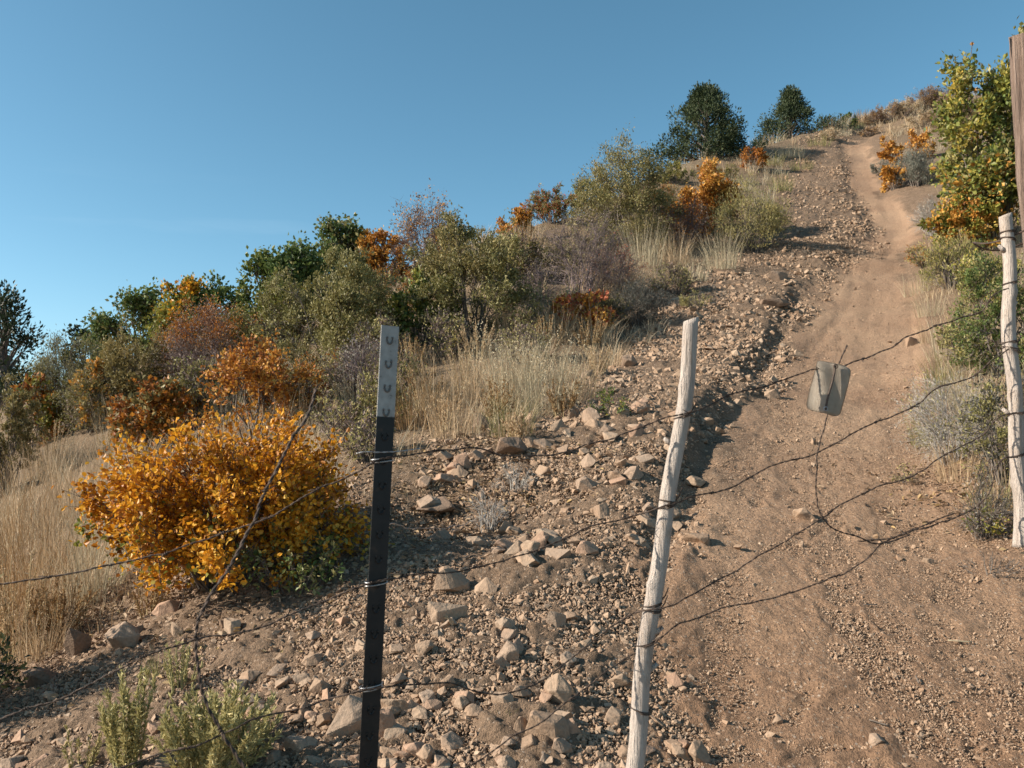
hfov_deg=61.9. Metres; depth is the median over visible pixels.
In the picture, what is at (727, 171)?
shrub
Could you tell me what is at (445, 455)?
rock
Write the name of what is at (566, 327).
grass tuft
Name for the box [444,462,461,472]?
rock
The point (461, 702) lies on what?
rock
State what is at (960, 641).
twig
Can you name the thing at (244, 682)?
rock
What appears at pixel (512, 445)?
rock
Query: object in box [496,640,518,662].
rock
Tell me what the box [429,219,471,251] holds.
shrub
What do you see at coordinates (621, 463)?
rock
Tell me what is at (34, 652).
grass tuft
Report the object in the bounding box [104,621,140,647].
rock
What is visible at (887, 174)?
oak bush
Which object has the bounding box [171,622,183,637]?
rock
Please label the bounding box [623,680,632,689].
rock
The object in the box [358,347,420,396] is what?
grass tuft
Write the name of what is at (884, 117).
shrub
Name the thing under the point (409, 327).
grass tuft
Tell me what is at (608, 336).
dry grass
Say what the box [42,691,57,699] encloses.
rock
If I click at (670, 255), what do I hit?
grass tuft
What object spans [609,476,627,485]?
rock
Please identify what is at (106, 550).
grass tuft
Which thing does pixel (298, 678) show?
rock
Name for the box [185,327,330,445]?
oak bush
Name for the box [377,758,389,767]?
rock
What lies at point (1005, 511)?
shrub
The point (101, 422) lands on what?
grass tuft
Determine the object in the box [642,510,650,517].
rock
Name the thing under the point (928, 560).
rock
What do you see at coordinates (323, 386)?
shrub
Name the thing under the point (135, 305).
oak tree
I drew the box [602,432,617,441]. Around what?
rock
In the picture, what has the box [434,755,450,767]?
rock
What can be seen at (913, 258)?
shrub
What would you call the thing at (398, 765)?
rock
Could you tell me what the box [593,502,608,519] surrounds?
rock
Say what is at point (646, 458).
rock
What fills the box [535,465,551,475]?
rock
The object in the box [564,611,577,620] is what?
rock
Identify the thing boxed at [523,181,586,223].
shrub
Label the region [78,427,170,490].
grass tuft
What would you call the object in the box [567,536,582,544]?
rock
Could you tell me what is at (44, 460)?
grass tuft
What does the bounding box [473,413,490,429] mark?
rock
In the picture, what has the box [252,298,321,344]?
shrub
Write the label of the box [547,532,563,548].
rock
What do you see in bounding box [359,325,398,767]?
metal post
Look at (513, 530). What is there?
rock
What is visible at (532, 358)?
weed
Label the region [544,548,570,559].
rock
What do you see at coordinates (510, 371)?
grass tuft
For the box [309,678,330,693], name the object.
rock
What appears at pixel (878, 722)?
twig
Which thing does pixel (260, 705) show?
rock
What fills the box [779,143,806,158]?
grass tuft
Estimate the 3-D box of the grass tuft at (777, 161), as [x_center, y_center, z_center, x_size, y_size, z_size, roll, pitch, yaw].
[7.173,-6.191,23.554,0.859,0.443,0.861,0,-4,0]
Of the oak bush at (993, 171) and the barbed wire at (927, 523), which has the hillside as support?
the oak bush at (993, 171)
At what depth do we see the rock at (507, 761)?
2.69 m
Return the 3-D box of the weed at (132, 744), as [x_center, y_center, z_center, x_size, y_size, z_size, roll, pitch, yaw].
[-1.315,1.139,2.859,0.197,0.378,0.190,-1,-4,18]
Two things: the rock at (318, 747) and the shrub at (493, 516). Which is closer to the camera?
the rock at (318, 747)
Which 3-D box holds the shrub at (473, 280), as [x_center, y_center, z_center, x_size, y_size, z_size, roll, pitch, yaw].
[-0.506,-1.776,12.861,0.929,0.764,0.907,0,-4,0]
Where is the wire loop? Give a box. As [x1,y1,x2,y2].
[973,230,1023,250]
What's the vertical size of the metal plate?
0.146 m
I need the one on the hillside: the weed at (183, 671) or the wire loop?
the weed at (183, 671)
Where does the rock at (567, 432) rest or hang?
on the hillside
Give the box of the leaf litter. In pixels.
[1,398,1023,762]
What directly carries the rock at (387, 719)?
on the hillside
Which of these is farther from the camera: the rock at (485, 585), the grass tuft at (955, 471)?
the grass tuft at (955, 471)
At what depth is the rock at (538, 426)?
6.34 m
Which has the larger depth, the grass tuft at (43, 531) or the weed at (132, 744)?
the grass tuft at (43, 531)
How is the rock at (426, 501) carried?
on the hillside
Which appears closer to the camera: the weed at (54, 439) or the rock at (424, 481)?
the rock at (424, 481)
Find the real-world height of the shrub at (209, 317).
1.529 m
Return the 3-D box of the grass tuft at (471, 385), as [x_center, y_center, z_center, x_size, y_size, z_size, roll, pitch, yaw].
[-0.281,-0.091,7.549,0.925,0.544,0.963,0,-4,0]
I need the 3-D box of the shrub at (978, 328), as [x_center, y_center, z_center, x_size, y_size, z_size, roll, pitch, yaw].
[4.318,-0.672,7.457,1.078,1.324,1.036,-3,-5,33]
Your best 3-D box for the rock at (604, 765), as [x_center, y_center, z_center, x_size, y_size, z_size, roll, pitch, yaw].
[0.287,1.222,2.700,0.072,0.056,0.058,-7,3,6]
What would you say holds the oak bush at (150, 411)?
on the hillside
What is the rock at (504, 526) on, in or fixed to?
on the hillside
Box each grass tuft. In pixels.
[0,434,118,535]
[0,452,87,551]
[0,488,76,590]
[0,503,95,596]
[0,525,100,634]
[0,535,117,617]
[0,536,66,615]
[0,553,69,654]
[2,601,85,664]
[6,486,115,571]
[11,431,101,480]
[19,432,157,517]
[32,525,138,606]
[51,497,131,569]
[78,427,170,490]
[86,390,133,428]
[137,653,174,677]
[201,385,251,419]
[273,382,341,429]
[288,334,327,364]
[329,364,377,412]
[354,313,402,352]
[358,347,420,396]
[384,302,429,341]
[394,374,468,429]
[399,344,487,407]
[413,379,505,438]
[434,348,524,403]
[455,317,580,411]
[473,389,549,438]
[477,288,540,337]
[492,331,618,416]
[508,218,547,243]
[519,280,578,328]
[528,295,584,342]
[540,235,583,273]
[540,341,613,403]
[562,252,625,296]
[564,314,611,342]
[598,248,649,280]
[614,215,685,265]
[651,228,696,264]
[682,255,713,281]
[694,219,753,269]
[731,176,756,191]
[750,179,775,204]
[764,171,795,191]
[765,149,786,166]
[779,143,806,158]
[787,157,816,170]
[805,133,834,145]
[823,117,843,131]
[831,115,853,127]
[835,125,852,136]
[838,112,862,125]
[851,110,868,122]
[851,120,865,128]
[898,268,934,296]
[899,410,953,446]
[906,237,939,257]
[906,286,954,318]
[909,312,953,343]
[912,260,955,282]
[915,382,958,412]
[916,346,968,386]
[919,325,953,360]
[922,437,987,482]
[925,289,994,325]
[927,358,1004,412]
[956,467,1013,516]
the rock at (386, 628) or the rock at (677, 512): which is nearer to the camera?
the rock at (386, 628)
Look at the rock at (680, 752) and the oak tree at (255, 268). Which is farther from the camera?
the oak tree at (255, 268)
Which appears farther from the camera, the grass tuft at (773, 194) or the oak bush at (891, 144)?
the oak bush at (891, 144)
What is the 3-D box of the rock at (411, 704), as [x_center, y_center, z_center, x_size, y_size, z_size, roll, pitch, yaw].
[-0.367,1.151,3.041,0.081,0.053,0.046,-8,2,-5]
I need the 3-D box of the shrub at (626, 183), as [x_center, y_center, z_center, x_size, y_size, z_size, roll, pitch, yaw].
[2.125,-3.437,15.396,2.241,2.272,2.180,1,-4,-19]
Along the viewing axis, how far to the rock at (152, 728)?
3.09 m
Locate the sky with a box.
[0,0,1023,386]
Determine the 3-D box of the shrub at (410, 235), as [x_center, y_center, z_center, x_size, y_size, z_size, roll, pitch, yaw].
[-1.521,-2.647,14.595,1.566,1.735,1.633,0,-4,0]
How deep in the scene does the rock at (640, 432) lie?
6.01 m
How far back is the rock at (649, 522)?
4.75 m
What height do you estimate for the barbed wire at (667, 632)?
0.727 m
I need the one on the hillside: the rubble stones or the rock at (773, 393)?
the rubble stones
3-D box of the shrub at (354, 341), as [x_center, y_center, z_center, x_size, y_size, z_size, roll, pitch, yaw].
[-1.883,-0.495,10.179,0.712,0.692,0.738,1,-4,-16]
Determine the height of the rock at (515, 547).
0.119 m
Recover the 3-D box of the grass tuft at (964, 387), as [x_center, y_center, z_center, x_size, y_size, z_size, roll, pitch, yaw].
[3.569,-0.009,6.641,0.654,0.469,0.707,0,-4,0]
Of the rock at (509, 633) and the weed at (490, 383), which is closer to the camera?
the rock at (509, 633)
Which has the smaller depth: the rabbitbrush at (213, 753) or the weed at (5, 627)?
the rabbitbrush at (213, 753)
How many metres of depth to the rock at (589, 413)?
6.40 m
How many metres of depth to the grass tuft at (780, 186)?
20.23 m
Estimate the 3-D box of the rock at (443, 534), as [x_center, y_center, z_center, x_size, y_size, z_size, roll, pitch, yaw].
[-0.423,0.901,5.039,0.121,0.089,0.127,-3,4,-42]
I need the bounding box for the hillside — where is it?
[0,95,1023,767]
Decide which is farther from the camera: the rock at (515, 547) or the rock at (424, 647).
the rock at (515, 547)
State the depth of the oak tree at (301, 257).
13.66 m
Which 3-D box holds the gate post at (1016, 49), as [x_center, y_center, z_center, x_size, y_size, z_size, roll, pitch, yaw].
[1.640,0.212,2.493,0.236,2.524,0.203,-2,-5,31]
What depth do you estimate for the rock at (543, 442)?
5.98 m
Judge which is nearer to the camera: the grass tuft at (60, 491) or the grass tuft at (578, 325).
the grass tuft at (60, 491)
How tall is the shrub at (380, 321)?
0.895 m
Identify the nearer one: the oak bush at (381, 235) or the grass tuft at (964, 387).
the grass tuft at (964, 387)
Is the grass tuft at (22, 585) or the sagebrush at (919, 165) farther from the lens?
the sagebrush at (919, 165)
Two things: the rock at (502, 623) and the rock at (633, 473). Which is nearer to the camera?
the rock at (502, 623)
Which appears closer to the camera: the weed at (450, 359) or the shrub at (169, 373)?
the weed at (450, 359)
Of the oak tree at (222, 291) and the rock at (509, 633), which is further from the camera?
the oak tree at (222, 291)
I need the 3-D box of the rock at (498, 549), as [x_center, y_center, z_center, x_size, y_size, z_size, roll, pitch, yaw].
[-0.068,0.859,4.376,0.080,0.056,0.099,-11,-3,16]
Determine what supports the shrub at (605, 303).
on the hillside
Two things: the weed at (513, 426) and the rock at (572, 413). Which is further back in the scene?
the rock at (572, 413)
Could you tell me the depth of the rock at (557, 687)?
3.06 m
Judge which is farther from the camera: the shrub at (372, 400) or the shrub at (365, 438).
the shrub at (372, 400)
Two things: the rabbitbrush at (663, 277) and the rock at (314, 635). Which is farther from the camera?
the rabbitbrush at (663, 277)
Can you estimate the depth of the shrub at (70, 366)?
15.54 m
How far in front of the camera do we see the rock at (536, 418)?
6.54 m
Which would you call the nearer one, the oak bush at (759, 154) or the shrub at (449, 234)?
the shrub at (449, 234)
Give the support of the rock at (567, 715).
on the hillside
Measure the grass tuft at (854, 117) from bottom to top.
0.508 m
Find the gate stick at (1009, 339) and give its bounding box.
[997,212,1023,547]
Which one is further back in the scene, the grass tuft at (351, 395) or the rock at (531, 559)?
the grass tuft at (351, 395)
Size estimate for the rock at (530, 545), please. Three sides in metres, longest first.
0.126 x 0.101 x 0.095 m
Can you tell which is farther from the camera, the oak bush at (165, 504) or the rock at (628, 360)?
the rock at (628, 360)
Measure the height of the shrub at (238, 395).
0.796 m
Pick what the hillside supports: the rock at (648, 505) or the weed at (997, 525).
the rock at (648, 505)
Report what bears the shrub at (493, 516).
on the hillside
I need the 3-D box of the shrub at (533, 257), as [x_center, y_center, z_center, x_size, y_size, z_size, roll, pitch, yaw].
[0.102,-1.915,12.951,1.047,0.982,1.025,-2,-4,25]
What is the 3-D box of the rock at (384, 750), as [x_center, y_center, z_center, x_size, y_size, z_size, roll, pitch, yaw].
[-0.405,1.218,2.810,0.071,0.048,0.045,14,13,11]
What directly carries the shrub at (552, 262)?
on the hillside
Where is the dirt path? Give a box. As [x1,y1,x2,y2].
[614,140,1023,767]
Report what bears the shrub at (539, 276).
on the hillside
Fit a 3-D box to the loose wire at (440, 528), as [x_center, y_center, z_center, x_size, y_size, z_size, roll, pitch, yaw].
[-0.207,0.400,2.529,0.041,0.081,1.118,-1,-4,12]
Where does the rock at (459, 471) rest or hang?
on the hillside
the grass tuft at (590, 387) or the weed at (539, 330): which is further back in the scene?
the weed at (539, 330)
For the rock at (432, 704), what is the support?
on the hillside
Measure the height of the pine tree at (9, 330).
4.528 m
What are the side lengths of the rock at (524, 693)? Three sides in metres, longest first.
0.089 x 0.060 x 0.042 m
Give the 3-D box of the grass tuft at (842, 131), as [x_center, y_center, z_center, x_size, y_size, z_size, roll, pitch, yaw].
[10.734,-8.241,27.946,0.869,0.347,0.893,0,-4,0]
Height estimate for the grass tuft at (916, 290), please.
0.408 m
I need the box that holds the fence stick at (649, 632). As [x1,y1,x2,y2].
[626,317,698,767]
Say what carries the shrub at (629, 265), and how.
on the hillside
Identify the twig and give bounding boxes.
[869,719,888,725]
[948,640,971,642]
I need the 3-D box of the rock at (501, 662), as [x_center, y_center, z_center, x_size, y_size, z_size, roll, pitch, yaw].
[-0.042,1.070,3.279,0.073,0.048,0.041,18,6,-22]
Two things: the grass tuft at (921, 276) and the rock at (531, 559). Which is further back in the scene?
the grass tuft at (921, 276)
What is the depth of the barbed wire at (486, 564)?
1.94 m
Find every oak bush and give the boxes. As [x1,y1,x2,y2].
[6,371,71,447]
[51,405,394,609]
[102,372,208,450]
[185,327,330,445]
[354,225,412,280]
[495,203,535,236]
[551,289,620,335]
[666,157,744,236]
[739,146,770,169]
[876,126,936,162]
[879,159,906,192]
[914,180,1005,251]
[924,16,1023,238]
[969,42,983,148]
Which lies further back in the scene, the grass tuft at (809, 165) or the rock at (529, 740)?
the grass tuft at (809, 165)
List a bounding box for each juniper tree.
[640,79,765,170]
[750,83,861,146]
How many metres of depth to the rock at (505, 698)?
3.03 m
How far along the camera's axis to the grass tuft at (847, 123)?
29.36 m
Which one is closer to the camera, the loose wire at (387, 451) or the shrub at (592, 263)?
the loose wire at (387, 451)
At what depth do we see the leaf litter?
4.91 m
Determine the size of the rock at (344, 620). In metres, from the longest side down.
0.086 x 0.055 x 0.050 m
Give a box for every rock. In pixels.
[0,755,24,767]
[10,729,24,744]
[14,761,28,767]
[22,667,58,687]
[30,753,48,767]
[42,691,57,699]
[63,761,76,767]
[64,628,91,657]
[72,765,84,767]
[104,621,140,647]
[135,624,143,632]
[147,723,159,735]
[152,600,180,616]
[154,759,175,767]
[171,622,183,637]
[224,618,240,635]
[229,679,247,690]
[238,693,255,706]
[239,670,260,683]
[247,703,263,710]
[266,663,286,677]
[266,750,280,764]
[275,676,288,689]
[284,735,307,751]
[287,714,302,723]
[292,672,309,683]
[299,701,308,714]
[301,653,321,665]
[303,711,316,719]
[303,736,318,745]
[303,755,321,764]
[305,631,321,640]
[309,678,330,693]
[315,744,327,750]
[316,711,331,726]
[321,688,330,700]
[325,695,361,736]
[328,758,346,767]
[336,615,349,625]
[348,754,358,761]
[354,639,364,651]
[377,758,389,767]
[379,709,395,736]
[380,705,399,714]
[380,746,398,755]
[381,699,407,713]
[384,623,389,633]
[384,723,407,739]
[388,757,396,767]
[389,643,403,653]
[389,672,406,684]
[390,762,405,767]
[394,750,411,758]
[400,700,419,714]
[403,742,424,758]
[411,705,426,718]
[415,640,433,655]
[416,495,440,512]
[416,496,455,513]
[416,744,435,762]
[418,476,431,488]
[419,689,435,703]
[422,698,441,710]
[428,601,467,622]
[429,529,450,541]
[431,759,447,767]
[432,473,454,484]
[433,568,469,591]
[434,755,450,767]
[435,451,452,460]
[438,674,455,688]
[439,617,456,629]
[440,731,464,749]
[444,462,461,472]
[447,465,468,478]
[453,452,471,469]
[453,695,468,709]
[454,691,473,704]
[464,703,482,716]
[465,536,490,546]
[467,449,485,460]
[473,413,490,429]
[474,577,497,596]
[478,447,492,454]
[491,546,505,553]
[491,692,513,703]
[492,747,500,756]
[493,657,509,668]
[495,437,527,454]
[495,538,513,548]
[495,617,514,630]
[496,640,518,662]
[496,754,515,767]
[497,520,512,534]
[500,628,517,639]
[501,736,516,745]
[504,540,522,554]
[506,526,522,534]
[511,685,531,696]
[513,535,529,542]
[513,638,523,654]
[513,716,527,732]
[514,549,540,566]
[520,540,540,554]
[521,734,536,748]
[522,437,538,447]
[524,413,538,422]
[525,710,569,740]
[531,424,546,430]
[532,531,548,547]
[534,438,552,448]
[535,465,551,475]
[536,528,557,535]
[539,689,552,702]
[540,753,548,762]
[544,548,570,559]
[544,673,571,703]
[545,756,552,764]
[546,611,565,628]
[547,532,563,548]
[550,419,565,431]
[552,737,572,753]
[554,710,572,719]
[557,444,568,454]
[560,651,577,666]
[561,407,579,416]
[561,428,570,436]
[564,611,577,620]
[567,406,577,417]
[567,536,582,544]
[567,718,581,733]
[575,476,597,493]
[576,540,598,553]
[579,453,595,467]
[581,369,594,378]
[582,407,599,421]
[585,418,604,426]
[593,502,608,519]
[594,762,613,767]
[599,424,614,432]
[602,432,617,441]
[605,706,620,724]
[607,673,628,687]
[608,470,621,478]
[609,405,629,415]
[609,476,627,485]
[614,459,626,467]
[616,745,627,756]
[620,759,625,767]
[622,354,636,366]
[623,466,643,479]
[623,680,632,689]
[624,533,637,539]
[626,537,646,543]
[627,424,642,428]
[628,536,651,548]
[629,423,645,436]
[630,397,647,409]
[635,401,649,413]
[635,454,654,462]
[635,513,655,527]
[642,502,653,511]
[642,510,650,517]
[646,745,655,754]
[663,739,682,750]
[664,672,682,687]
[671,743,691,760]
[672,521,683,530]
[673,507,681,518]
[678,739,689,749]
[681,533,709,545]
[684,476,705,486]
[688,740,710,762]
[759,298,790,306]
[764,389,779,398]
[768,271,787,280]
[772,715,782,723]
[793,507,815,520]
[868,733,884,745]
[905,337,917,346]
[922,558,933,563]
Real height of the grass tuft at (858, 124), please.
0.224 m
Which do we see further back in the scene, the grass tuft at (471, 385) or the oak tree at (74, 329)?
the oak tree at (74, 329)
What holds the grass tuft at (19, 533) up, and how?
on the hillside
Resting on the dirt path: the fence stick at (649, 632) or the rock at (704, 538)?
the rock at (704, 538)
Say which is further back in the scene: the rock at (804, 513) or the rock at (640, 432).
the rock at (640, 432)
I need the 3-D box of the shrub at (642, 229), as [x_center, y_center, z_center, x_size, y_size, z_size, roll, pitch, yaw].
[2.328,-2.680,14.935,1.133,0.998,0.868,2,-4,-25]
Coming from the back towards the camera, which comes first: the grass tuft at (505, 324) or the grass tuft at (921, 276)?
the grass tuft at (921, 276)
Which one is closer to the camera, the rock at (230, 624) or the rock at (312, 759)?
the rock at (312, 759)
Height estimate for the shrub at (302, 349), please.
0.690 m
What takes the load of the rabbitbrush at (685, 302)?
on the hillside
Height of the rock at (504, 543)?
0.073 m
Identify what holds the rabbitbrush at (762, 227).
on the hillside
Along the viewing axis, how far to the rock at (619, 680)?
3.24 m
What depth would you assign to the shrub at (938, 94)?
29.98 m
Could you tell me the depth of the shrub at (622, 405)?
6.48 m
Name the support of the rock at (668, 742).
on the dirt path
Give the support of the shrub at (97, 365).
on the hillside
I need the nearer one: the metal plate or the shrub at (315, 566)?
the metal plate
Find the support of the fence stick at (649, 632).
on the hillside
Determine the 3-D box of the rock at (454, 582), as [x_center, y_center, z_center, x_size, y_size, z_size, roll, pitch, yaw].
[-0.284,0.923,3.993,0.176,0.122,0.092,2,-5,-30]
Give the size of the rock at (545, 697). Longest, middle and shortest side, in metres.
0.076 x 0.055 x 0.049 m
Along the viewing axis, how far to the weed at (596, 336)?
9.67 m
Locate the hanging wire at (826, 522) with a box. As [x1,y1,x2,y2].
[815,345,909,544]
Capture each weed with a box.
[0,547,54,661]
[21,575,101,647]
[31,419,78,466]
[61,724,103,767]
[90,401,124,449]
[96,665,158,767]
[132,436,174,458]
[132,580,170,617]
[162,639,202,695]
[240,705,279,732]
[398,334,431,367]
[403,362,449,411]
[425,389,462,431]
[442,337,487,389]
[455,317,500,359]
[478,374,517,422]
[500,406,532,438]
[515,341,549,384]
[532,314,564,357]
[543,378,579,417]
[572,317,606,351]
[579,343,612,374]
[886,462,921,484]
[961,504,1012,540]
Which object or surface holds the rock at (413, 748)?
on the hillside
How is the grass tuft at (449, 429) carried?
on the hillside
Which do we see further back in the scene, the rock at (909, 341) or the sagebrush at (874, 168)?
the sagebrush at (874, 168)
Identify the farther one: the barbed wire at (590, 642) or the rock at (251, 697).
the rock at (251, 697)
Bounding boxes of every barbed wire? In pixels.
[0,288,1008,584]
[0,348,1009,720]
[114,412,1016,767]
[193,388,316,767]
[464,456,1017,767]
[858,513,954,541]
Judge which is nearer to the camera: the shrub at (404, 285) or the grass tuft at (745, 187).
the shrub at (404, 285)
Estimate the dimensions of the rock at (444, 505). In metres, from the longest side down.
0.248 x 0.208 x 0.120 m
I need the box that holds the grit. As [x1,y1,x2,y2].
[598,270,1023,767]
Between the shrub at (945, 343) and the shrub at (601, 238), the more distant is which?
the shrub at (601, 238)
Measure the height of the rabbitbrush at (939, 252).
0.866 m
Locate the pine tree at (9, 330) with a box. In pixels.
[0,279,47,407]
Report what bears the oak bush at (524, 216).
on the hillside
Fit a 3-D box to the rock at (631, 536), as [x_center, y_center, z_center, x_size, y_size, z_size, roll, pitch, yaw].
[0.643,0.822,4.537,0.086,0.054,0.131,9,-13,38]
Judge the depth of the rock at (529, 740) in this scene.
2.81 m
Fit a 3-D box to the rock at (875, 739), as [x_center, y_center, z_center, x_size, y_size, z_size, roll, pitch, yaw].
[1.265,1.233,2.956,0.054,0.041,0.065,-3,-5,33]
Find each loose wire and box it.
[356,448,419,453]
[389,511,491,528]
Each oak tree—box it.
[56,319,107,372]
[70,276,174,361]
[142,272,218,363]
[179,269,249,350]
[216,245,288,333]
[257,230,344,320]
[297,211,377,289]
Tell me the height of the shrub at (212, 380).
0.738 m
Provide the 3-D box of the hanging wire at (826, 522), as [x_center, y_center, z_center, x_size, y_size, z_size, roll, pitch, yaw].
[0.913,0.158,2.239,0.279,0.523,0.017,1,-4,-14]
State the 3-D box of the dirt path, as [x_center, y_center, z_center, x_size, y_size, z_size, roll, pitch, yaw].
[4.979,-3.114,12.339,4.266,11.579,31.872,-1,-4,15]
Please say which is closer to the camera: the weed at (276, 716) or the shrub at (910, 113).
the weed at (276, 716)
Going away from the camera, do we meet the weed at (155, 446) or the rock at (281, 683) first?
the rock at (281, 683)
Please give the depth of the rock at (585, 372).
8.13 m
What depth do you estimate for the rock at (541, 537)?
4.40 m
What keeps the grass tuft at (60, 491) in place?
on the hillside
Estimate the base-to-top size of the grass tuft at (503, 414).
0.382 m
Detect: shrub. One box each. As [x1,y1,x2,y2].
[0,370,49,497]
[0,630,39,694]
[3,354,77,393]
[19,329,104,426]
[53,373,127,433]
[66,314,203,421]
[68,356,138,428]
[76,356,147,395]
[145,333,213,383]
[147,291,276,382]
[161,351,231,429]
[192,356,243,410]
[200,321,247,360]
[214,344,288,404]
[218,264,314,355]
[224,515,347,595]
[245,239,412,369]
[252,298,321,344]
[264,369,329,420]
[277,338,327,380]
[278,348,351,399]
[310,387,371,443]
[316,329,397,405]
[321,345,373,404]
[324,317,379,362]
[336,407,396,465]
[345,366,416,431]
[354,302,412,368]
[366,348,427,403]
[371,256,430,311]
[381,178,461,271]
[384,265,474,345]
[400,200,553,338]
[416,303,471,360]
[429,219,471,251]
[461,249,503,287]
[461,485,512,532]
[482,221,548,281]
[491,459,540,495]
[495,314,550,363]
[505,295,553,339]
[513,255,563,316]
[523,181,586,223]
[523,201,645,296]
[526,233,585,282]
[543,284,580,319]
[560,117,694,249]
[566,174,614,214]
[570,222,627,255]
[585,386,630,417]
[586,229,650,293]
[591,287,634,324]
[621,205,677,255]
[635,178,678,212]
[646,260,701,295]
[653,186,716,247]
[655,157,698,183]
[714,163,739,181]
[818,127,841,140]
[836,112,857,126]
[857,124,882,136]
[863,109,888,123]
[864,101,908,124]
[878,104,930,121]
[883,352,1007,466]
[886,95,925,115]
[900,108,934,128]
[901,241,939,268]
[905,83,940,112]
[905,194,940,236]
[918,83,957,107]
[929,90,978,128]
[933,307,983,360]
[935,232,1023,377]
[939,362,1023,485]
[941,244,1023,307]
[950,457,1013,543]
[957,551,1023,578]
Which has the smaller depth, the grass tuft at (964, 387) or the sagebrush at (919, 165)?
the grass tuft at (964, 387)
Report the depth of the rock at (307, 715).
3.04 m
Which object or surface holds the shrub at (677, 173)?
on the hillside
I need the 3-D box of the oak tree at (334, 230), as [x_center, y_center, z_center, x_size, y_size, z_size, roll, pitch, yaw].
[-3.069,-2.251,14.715,1.682,1.651,1.569,0,-4,0]
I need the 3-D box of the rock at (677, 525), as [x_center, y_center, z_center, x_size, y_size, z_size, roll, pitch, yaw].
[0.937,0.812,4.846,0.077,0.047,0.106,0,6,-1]
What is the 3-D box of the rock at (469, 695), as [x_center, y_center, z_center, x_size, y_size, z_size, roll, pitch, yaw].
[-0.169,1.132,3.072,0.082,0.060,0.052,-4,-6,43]
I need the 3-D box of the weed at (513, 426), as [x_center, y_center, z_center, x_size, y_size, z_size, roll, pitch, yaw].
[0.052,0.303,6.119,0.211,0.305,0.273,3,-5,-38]
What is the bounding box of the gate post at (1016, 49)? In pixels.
[1008,33,1023,251]
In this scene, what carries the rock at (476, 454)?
on the hillside
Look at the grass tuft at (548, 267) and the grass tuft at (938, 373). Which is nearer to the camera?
the grass tuft at (938, 373)
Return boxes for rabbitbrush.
[146,679,283,767]
[653,267,679,284]
[679,288,712,308]
[698,170,806,253]
[914,229,1001,290]
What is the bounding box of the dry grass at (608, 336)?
[0,92,1023,661]
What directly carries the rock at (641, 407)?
on the hillside
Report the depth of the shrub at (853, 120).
29.57 m
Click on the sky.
(141, 140)
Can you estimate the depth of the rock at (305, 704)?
3.09 m
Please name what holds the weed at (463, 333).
on the hillside
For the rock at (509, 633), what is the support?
on the hillside
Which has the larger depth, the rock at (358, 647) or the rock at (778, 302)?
the rock at (778, 302)
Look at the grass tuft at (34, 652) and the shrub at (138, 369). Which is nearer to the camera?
the grass tuft at (34, 652)
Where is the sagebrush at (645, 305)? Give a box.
[604,273,671,328]
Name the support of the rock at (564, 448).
on the hillside
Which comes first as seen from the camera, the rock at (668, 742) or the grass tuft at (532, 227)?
the rock at (668, 742)
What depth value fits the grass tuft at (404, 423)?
6.84 m
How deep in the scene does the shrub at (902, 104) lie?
30.05 m
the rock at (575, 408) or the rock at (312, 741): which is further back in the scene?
the rock at (575, 408)
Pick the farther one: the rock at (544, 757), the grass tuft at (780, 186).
the grass tuft at (780, 186)
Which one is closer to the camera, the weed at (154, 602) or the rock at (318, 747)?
the rock at (318, 747)
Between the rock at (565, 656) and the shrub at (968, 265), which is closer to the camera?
the rock at (565, 656)
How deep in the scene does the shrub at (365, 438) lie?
6.19 m
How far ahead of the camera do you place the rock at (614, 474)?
5.25 m
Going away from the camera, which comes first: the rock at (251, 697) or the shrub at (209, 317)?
the rock at (251, 697)
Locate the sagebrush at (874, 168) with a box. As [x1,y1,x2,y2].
[870,159,891,176]
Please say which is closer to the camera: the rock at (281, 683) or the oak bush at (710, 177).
the rock at (281, 683)
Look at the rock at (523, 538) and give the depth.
4.47 m
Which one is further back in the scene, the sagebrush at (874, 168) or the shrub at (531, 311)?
the sagebrush at (874, 168)
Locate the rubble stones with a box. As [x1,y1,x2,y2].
[0,128,1023,767]
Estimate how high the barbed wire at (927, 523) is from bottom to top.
0.071 m
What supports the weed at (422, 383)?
on the hillside
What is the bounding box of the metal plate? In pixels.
[806,361,850,415]
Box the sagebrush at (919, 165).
[887,142,939,187]
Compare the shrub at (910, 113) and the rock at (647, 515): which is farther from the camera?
the shrub at (910, 113)
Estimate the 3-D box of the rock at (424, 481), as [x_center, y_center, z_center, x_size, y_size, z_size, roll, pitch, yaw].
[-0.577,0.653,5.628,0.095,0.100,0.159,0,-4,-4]
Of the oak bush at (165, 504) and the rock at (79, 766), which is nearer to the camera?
the rock at (79, 766)
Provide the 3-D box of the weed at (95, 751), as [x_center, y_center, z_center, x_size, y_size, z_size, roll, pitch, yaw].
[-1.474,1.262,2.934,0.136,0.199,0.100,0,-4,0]
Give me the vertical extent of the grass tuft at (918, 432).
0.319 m
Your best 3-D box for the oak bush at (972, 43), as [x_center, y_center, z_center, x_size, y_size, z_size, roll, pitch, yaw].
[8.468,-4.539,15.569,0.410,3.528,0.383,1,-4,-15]

